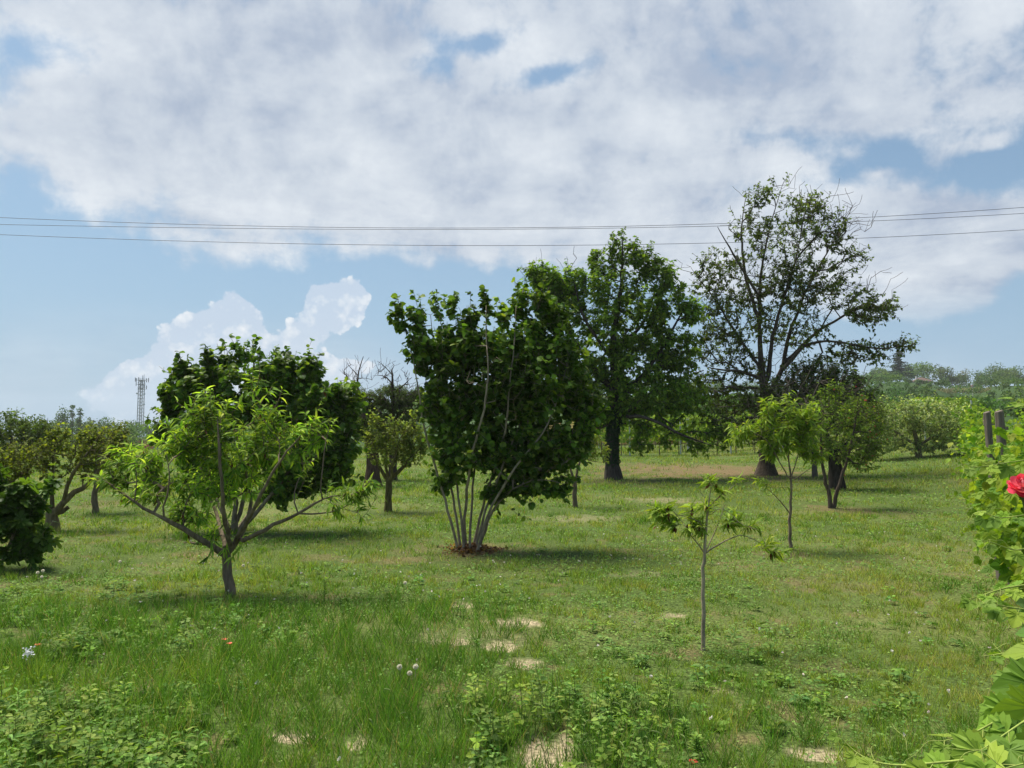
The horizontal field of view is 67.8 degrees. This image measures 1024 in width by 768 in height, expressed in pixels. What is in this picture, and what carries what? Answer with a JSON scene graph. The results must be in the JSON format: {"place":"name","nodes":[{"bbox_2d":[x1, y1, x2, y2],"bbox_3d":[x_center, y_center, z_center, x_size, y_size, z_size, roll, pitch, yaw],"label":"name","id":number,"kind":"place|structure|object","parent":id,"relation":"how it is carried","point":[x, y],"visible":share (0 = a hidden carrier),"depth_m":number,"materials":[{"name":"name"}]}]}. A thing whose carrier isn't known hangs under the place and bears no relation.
{"place":"outdoors","nodes":[
{"label":"outdoors","id":0,"kind":"place"},
{"bbox_2d":[135,374,148,438],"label":"antenna tower","id":1,"kind":"structure","parent":0,"point":[140,388],"depth_m":479.51,"materials":[{"name":"metal"}]},
{"bbox_2d":[0,382,1023,767],"bbox_3d":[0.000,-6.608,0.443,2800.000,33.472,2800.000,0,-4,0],"label":"ground","id":2,"kind":"structure","parent":0,"point":[460,562],"depth_m":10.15,"materials":[{"name":"green plant"}]},
{"bbox_2d":[22,645,35,678],"bbox_3d":[-3.882,2.250,6.119,0.096,0.289,0.146,3,-5,-40],"label":"white flower","id":3,"kind":"object","parent":2,"relation":"on","point":[27,652],"visible":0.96,"depth_m":6.12,"materials":[{"name":"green plant"}]},
{"bbox_2d":[0,453,64,573],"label":"fig tree","id":4,"kind":"object","parent":2,"relation":"on","point":[22,511],"visible":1,"depth_m":11.26,"materials":[{"name":"green plant"}]},
{"bbox_2d":[0,408,73,461],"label":"locust tree","id":5,"kind":"object","parent":2,"relation":"on","point":[37,431],"visible":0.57,"depth_m":33.77,"materials":[{"name":"green plant"}]},
{"bbox_2d":[16,416,72,442],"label":"broadleaf tree","id":6,"kind":"object","parent":2,"relation":"on","point":[45,424],"visible":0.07,"depth_m":149.66,"materials":[{"name":"green plant"}]},
{"bbox_2d":[53,404,70,427],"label":"tall tree","id":7,"kind":"object","parent":2,"relation":"on","point":[63,417],"visible":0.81,"depth_m":249.51,"materials":[{"name":"green plant"}]},
{"bbox_2d":[0,421,132,529],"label":"plum tree","id":8,"kind":"object","parent":2,"relation":"on","point":[15,460],"visible":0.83,"depth_m":15.49,"materials":[{"name":"green plant"}]},
{"bbox_2d":[52,425,89,446],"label":"broadleaf tree","id":9,"kind":"object","parent":2,"relation":"on","point":[74,430],"visible":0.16,"depth_m":119.40,"materials":[{"name":"green plant"}]},
{"bbox_2d":[68,405,76,438],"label":"poplar tree","id":10,"kind":"object","parent":2,"relation":"on","point":[72,413],"visible":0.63,"depth_m":259.66,"materials":[{"name":"green plant"}]},
{"bbox_2d":[75,407,83,432],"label":"poplar tree","id":11,"kind":"object","parent":2,"relation":"on","point":[79,415],"visible":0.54,"depth_m":259.59,"materials":[{"name":"green plant"}]},
{"bbox_2d":[64,417,134,512],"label":"plum tree","id":12,"kind":"object","parent":2,"relation":"on","point":[94,500],"visible":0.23,"depth_m":18.37,"materials":[{"name":"green plant"}]},
{"bbox_2d":[75,418,126,437],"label":"broadleaf tree","id":13,"kind":"object","parent":2,"relation":"on","point":[98,424],"visible":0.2,"depth_m":174.30,"materials":[{"name":"green plant"}]},
{"bbox_2d":[0,666,240,767],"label":"broadleaf weeds","id":14,"kind":"object","parent":2,"relation":"on","point":[151,759],"visible":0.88,"depth_m":4.64,"materials":[{"name":"green plant"}]},
{"bbox_2d":[101,421,140,445],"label":"broadleaf tree","id":15,"kind":"object","parent":2,"relation":"on","point":[123,428],"visible":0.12,"depth_m":129.65,"materials":[{"name":"green plant"}]},
{"bbox_2d":[124,434,144,448],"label":"broadleaf tree","id":16,"kind":"object","parent":2,"relation":"on","point":[133,441],"visible":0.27,"depth_m":110.15,"materials":[{"name":"green plant"}]},
{"bbox_2d":[124,421,151,441],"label":"broadleaf tree","id":17,"kind":"object","parent":2,"relation":"on","point":[140,427],"visible":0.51,"depth_m":184.74,"materials":[{"name":"green plant"}]},
{"bbox_2d":[133,440,153,448],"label":"red leaved tree","id":18,"kind":"object","parent":2,"relation":"on","point":[145,447],"visible":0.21,"depth_m":148.93,"materials":[{"name":"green plant"}]},
{"bbox_2d":[81,365,383,595],"bbox_3d":[-3.539,1.220,9.675,4.028,2.928,1.482,0,-4,0],"label":"peach tree","id":19,"kind":"object","parent":2,"relation":"on","point":[204,492],"visible":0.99,"depth_m":9.59,"materials":[{"name":"green plant"}]},
{"bbox_2d":[144,333,368,532],"bbox_3d":[-5.085,0.989,15.231,4.467,4.062,1.823,0,-4,0],"label":"hazel tree","id":20,"kind":"object","parent":2,"relation":"on","point":[301,382],"visible":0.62,"depth_m":15.10,"materials":[{"name":"green plant"}]},
{"bbox_2d":[287,629,298,639],"bbox_3d":[-2.087,2.409,7.258,0.130,0.133,0.133,2,-5,-33],"label":"weed plant","id":21,"kind":"object","parent":2,"relation":"on","point":[293,630],"visible":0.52,"depth_m":7.26,"materials":[{"name":"green plant"}]},
{"bbox_2d":[320,579,327,601],"bbox_3d":[-2.250,2.475,9.158,0.129,0.270,0.133,2,-4,-31],"label":"weed plant","id":22,"kind":"object","parent":2,"relation":"on","point":[324,594],"visible":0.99,"depth_m":9.15,"materials":[{"name":"green plant"}]},
{"bbox_2d":[339,355,395,486],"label":"dead topped tree","id":23,"kind":"object","parent":2,"relation":"on","point":[370,468],"visible":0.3,"depth_m":24.99,"materials":[{"name":"green plant"}]},
{"bbox_2d":[358,348,425,479],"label":"tree","id":24,"kind":"object","parent":2,"relation":"on","point":[401,401],"visible":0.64,"depth_m":27.34,"materials":[{"name":"green plant"}]},
{"bbox_2d":[360,400,430,511],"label":"pear tree","id":25,"kind":"object","parent":2,"relation":"on","point":[406,436],"visible":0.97,"depth_m":18.59,"materials":[{"name":"green plant"}]},
{"bbox_2d":[434,542,507,557],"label":"leaf litter","id":26,"kind":"object","parent":2,"relation":"on","point":[485,547],"visible":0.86,"depth_m":12.90,"materials":[{"name":"brown plant"}]},
{"bbox_2d":[0,530,963,730],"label":"scattered weeds","id":27,"kind":"object","parent":2,"relation":"on","point":[896,673],"visible":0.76,"depth_m":7.08,"materials":[{"name":"green plant"}]},
{"bbox_2d":[1,517,990,767],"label":"clover blossoms","id":28,"kind":"object","parent":2,"relation":"on","point":[650,676],"visible":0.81,"depth_m":8.99,"materials":[{"name":"white plant"}]},
{"bbox_2d":[385,277,614,551],"bbox_3d":[-0.214,0.477,13.068,3.640,4.794,2.220,2,-4,-22],"label":"hazel tree","id":29,"kind":"object","parent":2,"relation":"on","point":[514,389],"visible":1,"depth_m":13.04,"materials":[{"name":"green plant"}]},
{"bbox_2d":[0,230,1015,245],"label":"power line","id":30,"kind":"object","parent":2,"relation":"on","point":[482,245],"visible":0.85,"depth_m":47.18,"materials":[{"name":"metal"}]},
{"bbox_2d":[0,363,1021,449],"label":"distant woodland","id":31,"kind":"object","parent":2,"relation":"on","point":[712,385],"visible":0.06,"depth_m":361.46,"materials":[{"name":"green plant"}]},
{"bbox_2d":[0,213,1023,229],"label":"power line","id":32,"kind":"object","parent":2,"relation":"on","point":[479,229],"visible":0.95,"depth_m":48.26,"materials":[{"name":"metal"}]},
{"bbox_2d":[0,207,1023,227],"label":"power line","id":33,"kind":"object","parent":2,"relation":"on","point":[519,227],"visible":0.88,"depth_m":46.75,"materials":[{"name":"metal"}]},
{"bbox_2d":[456,664,701,767],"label":"leafy weeds","id":34,"kind":"object","parent":2,"relation":"on","point":[603,702],"visible":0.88,"depth_m":5.10,"materials":[{"name":"green plant"}]},
{"bbox_2d":[568,434,610,507],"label":"pear tree","id":35,"kind":"object","parent":2,"relation":"on","point":[604,452],"visible":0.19,"depth_m":19.30,"materials":[{"name":"green plant"}]},
{"bbox_2d":[507,227,743,479],"bbox_3d":[4.167,-1.130,28.025,8.706,9.357,2.868,0,-4,0],"label":"cherry tree","id":36,"kind":"object","parent":2,"relation":"on","point":[618,383],"visible":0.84,"depth_m":27.79,"materials":[{"name":"green plant"}]},
{"bbox_2d":[539,417,759,444],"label":"dry field edge","id":37,"kind":"object","parent":2,"relation":"on","point":[641,441],"visible":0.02,"depth_m":64.55,"materials":[{"name":"green plant"}]},
{"bbox_2d":[632,389,715,415],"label":"hedgerow tree","id":38,"kind":"object","parent":2,"relation":"on","point":[699,406],"visible":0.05,"depth_m":78.95,"materials":[{"name":"green plant"}]},
{"bbox_2d":[674,716,692,744],"bbox_3d":[1.109,2.243,4.924,0.128,0.172,0.133,2,-5,-32],"label":"weed plant","id":39,"kind":"object","parent":2,"relation":"on","point":[684,721],"visible":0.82,"depth_m":4.93,"materials":[{"name":"green plant"}]},
{"bbox_2d":[686,731,706,756],"bbox_3d":[1.141,2.241,4.723,0.131,0.153,0.133,2,-4,-31],"label":"weed plant","id":40,"kind":"object","parent":2,"relation":"on","point":[696,741],"visible":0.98,"depth_m":4.72,"materials":[{"name":"green plant"}]},
{"bbox_2d":[685,396,728,418],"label":"hedgerow tree","id":41,"kind":"object","parent":2,"relation":"on","point":[708,406],"visible":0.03,"depth_m":83.31,"materials":[{"name":"green plant"}]},
{"bbox_2d":[645,469,793,650],"bbox_3d":[1.956,1.653,7.162,1.430,1.721,0.382,0,-4,0],"label":"peach sapling","id":42,"kind":"object","parent":2,"relation":"on","point":[696,523],"visible":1,"depth_m":7.17,"materials":[{"name":"green plant"}]},
{"bbox_2d":[704,392,775,415],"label":"hedgerow tree","id":43,"kind":"object","parent":2,"relation":"on","point":[730,409],"visible":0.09,"depth_m":79.32,"materials":[{"name":"green plant"}]},
{"bbox_2d":[724,390,832,549],"bbox_3d":[4.556,1.487,13.138,1.933,2.762,0.876,0,-4,0],"label":"young peach tree","id":44,"kind":"object","parent":2,"relation":"on","point":[789,431],"visible":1,"depth_m":13.09,"materials":[{"name":"green plant"}]},
{"bbox_2d":[599,396,969,449],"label":"grapevine row","id":45,"kind":"object","parent":2,"relation":"on","point":[948,400],"visible":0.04,"depth_m":50.57,"materials":[{"name":"green plant"}]},
{"bbox_2d":[593,398,980,455],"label":"grapevine row","id":46,"kind":"object","parent":2,"relation":"on","point":[703,426],"visible":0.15,"depth_m":43.01,"materials":[{"name":"green plant"}]},
{"bbox_2d":[597,395,977,451],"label":"grapevine row","id":47,"kind":"object","parent":2,"relation":"on","point":[747,412],"visible":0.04,"depth_m":46.66,"materials":[{"name":"green plant"}]},
{"bbox_2d":[619,396,959,446],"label":"grapevine row","id":48,"kind":"object","parent":2,"relation":"on","point":[833,424],"visible":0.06,"depth_m":54.85,"materials":[{"name":"green plant"}]},
{"bbox_2d":[697,351,884,476],"bbox_3d":[10.283,1.058,27.314,7.005,4.681,4.673,0,-4,0],"label":"evergreen tree","id":49,"kind":"object","parent":2,"relation":"on","point":[805,376],"visible":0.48,"depth_m":27.93,"materials":[{"name":"green plant"}]},
{"bbox_2d":[674,172,920,475],"bbox_3d":[11.107,-2.572,29.540,9.633,12.249,2.922,0,-4,0],"label":"walnut tree","id":50,"kind":"object","parent":2,"relation":"on","point":[763,468],"visible":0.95,"depth_m":29.48,"materials":[{"name":"green plant"}]},
{"bbox_2d":[789,370,891,508],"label":"sour cherry tree","id":51,"kind":"object","parent":2,"relation":"on","point":[869,445],"visible":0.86,"depth_m":19.29,"materials":[{"name":"green plant"}]},
{"bbox_2d":[787,384,898,490],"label":"cherry tree","id":52,"kind":"object","parent":2,"relation":"on","point":[834,471],"visible":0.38,"depth_m":23.53,"materials":[{"name":"green plant"}]},
{"bbox_2d":[860,373,891,380],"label":"broadleaf tree","id":53,"kind":"object","parent":2,"relation":"on","point":[876,375],"visible":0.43,"depth_m":298.07,"materials":[{"name":"green plant"}]},
{"bbox_2d":[866,367,886,374],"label":"broadleaf tree","id":54,"kind":"object","parent":2,"relation":"on","point":[877,371],"visible":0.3,"depth_m":360.01,"materials":[{"name":"green plant"}]},
{"bbox_2d":[885,350,916,380],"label":"cedar tree","id":55,"kind":"object","parent":2,"relation":"on","point":[897,364],"visible":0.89,"depth_m":330.79,"materials":[{"name":"green plant"}]},
{"bbox_2d":[900,367,926,380],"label":"broadleaf tree","id":56,"kind":"object","parent":2,"relation":"on","point":[913,373],"visible":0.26,"depth_m":370.75,"materials":[{"name":"green plant"}]},
{"bbox_2d":[856,390,970,457],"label":"quince tree","id":57,"kind":"object","parent":2,"relation":"on","point":[940,440],"visible":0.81,"depth_m":34.20,"materials":[{"name":"green plant"}]},
{"bbox_2d":[912,376,931,383],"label":"hillside house","id":58,"kind":"structure","parent":2,"relation":"on","point":[921,378],"depth_m":334.96,"materials":[{"name":"paint"}]},
{"bbox_2d":[906,361,939,376],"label":"broadleaf tree","id":59,"kind":"object","parent":2,"relation":"on","point":[921,367],"visible":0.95,"depth_m":359.71,"materials":[{"name":"green plant"}]},
{"bbox_2d":[827,388,1023,767],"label":"grapevine","id":60,"kind":"object","parent":2,"relation":"on","point":[994,738],"visible":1,"depth_m":2.36,"materials":[{"name":"green plant"}]},
{"bbox_2d":[828,370,1023,419],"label":"hillside orchard","id":61,"kind":"object","parent":2,"relation":"on","point":[986,401],"visible":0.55,"depth_m":201.22,"materials":[{"name":"green plant"}]},
{"bbox_2d":[928,364,955,381],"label":"broadleaf tree","id":62,"kind":"object","parent":2,"relation":"on","point":[942,370],"visible":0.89,"depth_m":369.74,"materials":[{"name":"green plant"}]},
{"bbox_2d":[942,371,966,385],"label":"broadleaf tree","id":63,"kind":"object","parent":2,"relation":"on","point":[954,380],"visible":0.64,"depth_m":369.74,"materials":[{"name":"green plant"}]},
{"bbox_2d":[936,387,991,393],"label":"dry grass bank","id":64,"kind":"structure","parent":2,"relation":"on","point":[949,391],"depth_m":235.28,"materials":[{"name":"plant"}]},
{"bbox_2d":[958,369,970,381],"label":"pale tree","id":65,"kind":"object","parent":2,"relation":"on","point":[962,371],"visible":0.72,"depth_m":370.68,"materials":[{"name":"green plant"}]},
{"bbox_2d":[969,369,990,386],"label":"broadleaf tree","id":66,"kind":"object","parent":2,"relation":"on","point":[977,376],"visible":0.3,"depth_m":381.33,"materials":[{"name":"green plant"}]},
{"bbox_2d":[946,404,1022,517],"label":"grapevine row","id":67,"kind":"object","parent":2,"relation":"on","point":[972,421],"visible":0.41,"depth_m":21.84,"materials":[{"name":"green plant"}]},
{"bbox_2d":[946,430,1023,626],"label":"grapevine","id":68,"kind":"object","parent":2,"relation":"on","point":[1007,500],"visible":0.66,"depth_m":7.10,"materials":[{"name":"green plant"}]},
{"bbox_2d":[951,426,1023,555],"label":"grapevine","id":69,"kind":"object","parent":2,"relation":"on","point":[973,484],"visible":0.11,"depth_m":10.97,"materials":[{"name":"green plant"}]},
{"bbox_2d":[983,411,999,579],"bbox_3d":[6.651,1.583,10.518,0.194,2.424,0.110,0,-4,0],"label":"wooden post","id":70,"kind":"object","parent":2,"relation":"on","point":[988,428],"visible":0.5,"depth_m":10.54,"materials":[{"name":"grey wood"}]},
{"bbox_2d":[961,424,1023,573],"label":"grapevine","id":71,"kind":"object","parent":2,"relation":"on","point":[1017,431],"visible":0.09,"depth_m":9.56,"materials":[{"name":"green plant"}]},
{"bbox_2d":[984,362,1003,378],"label":"broadleaf tree","id":72,"kind":"object","parent":2,"relation":"on","point":[994,369],"visible":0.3,"depth_m":380.39,"materials":[{"name":"green plant"}]},
{"bbox_2d":[966,427,1023,581],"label":"grapevine","id":73,"kind":"object","parent":2,"relation":"on","point":[995,449],"visible":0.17,"depth_m":8.43,"materials":[{"name":"green plant"}]},
{"bbox_2d":[994,410,1011,584],"bbox_3d":[6.182,1.530,9.521,0.204,2.418,0.116,0,-4,0],"label":"wooden post","id":74,"kind":"object","parent":2,"relation":"on","point":[999,418],"visible":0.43,"depth_m":9.55,"materials":[{"name":"grey wood"}]},
{"bbox_2d":[997,368,1018,378],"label":"broadleaf tree","id":75,"kind":"object","parent":2,"relation":"on","point":[1006,371],"visible":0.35,"depth_m":371.54,"materials":[{"name":"green plant"}]},
{"bbox_2d":[996,473,1023,641],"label":"rose bush","id":76,"kind":"object","parent":2,"relation":"on","point":[1015,484],"visible":1,"depth_m":2.69,"materials":[{"name":"red plant"}]},
{"bbox_2d":[1005,398,1023,426],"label":"grapevine row","id":77,"kind":"object","parent":2,"relation":"on","point":[1021,400],"visible":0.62,"depth_m":37.85,"materials":[{"name":"green plant"}]},
{"bbox_2d":[1011,365,1023,383],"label":"broadleaf tree","id":78,"kind":"object","parent":2,"relation":"on","point":[1020,370],"visible":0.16,"depth_m":379.53,"materials":[{"name":"green plant"}]},
{"bbox_2d":[0,0,1023,436],"label":"sky","id":79,"kind":"structure","parent":0,"point":[313,117],"materials":[{"name":"blue"}]}
]}

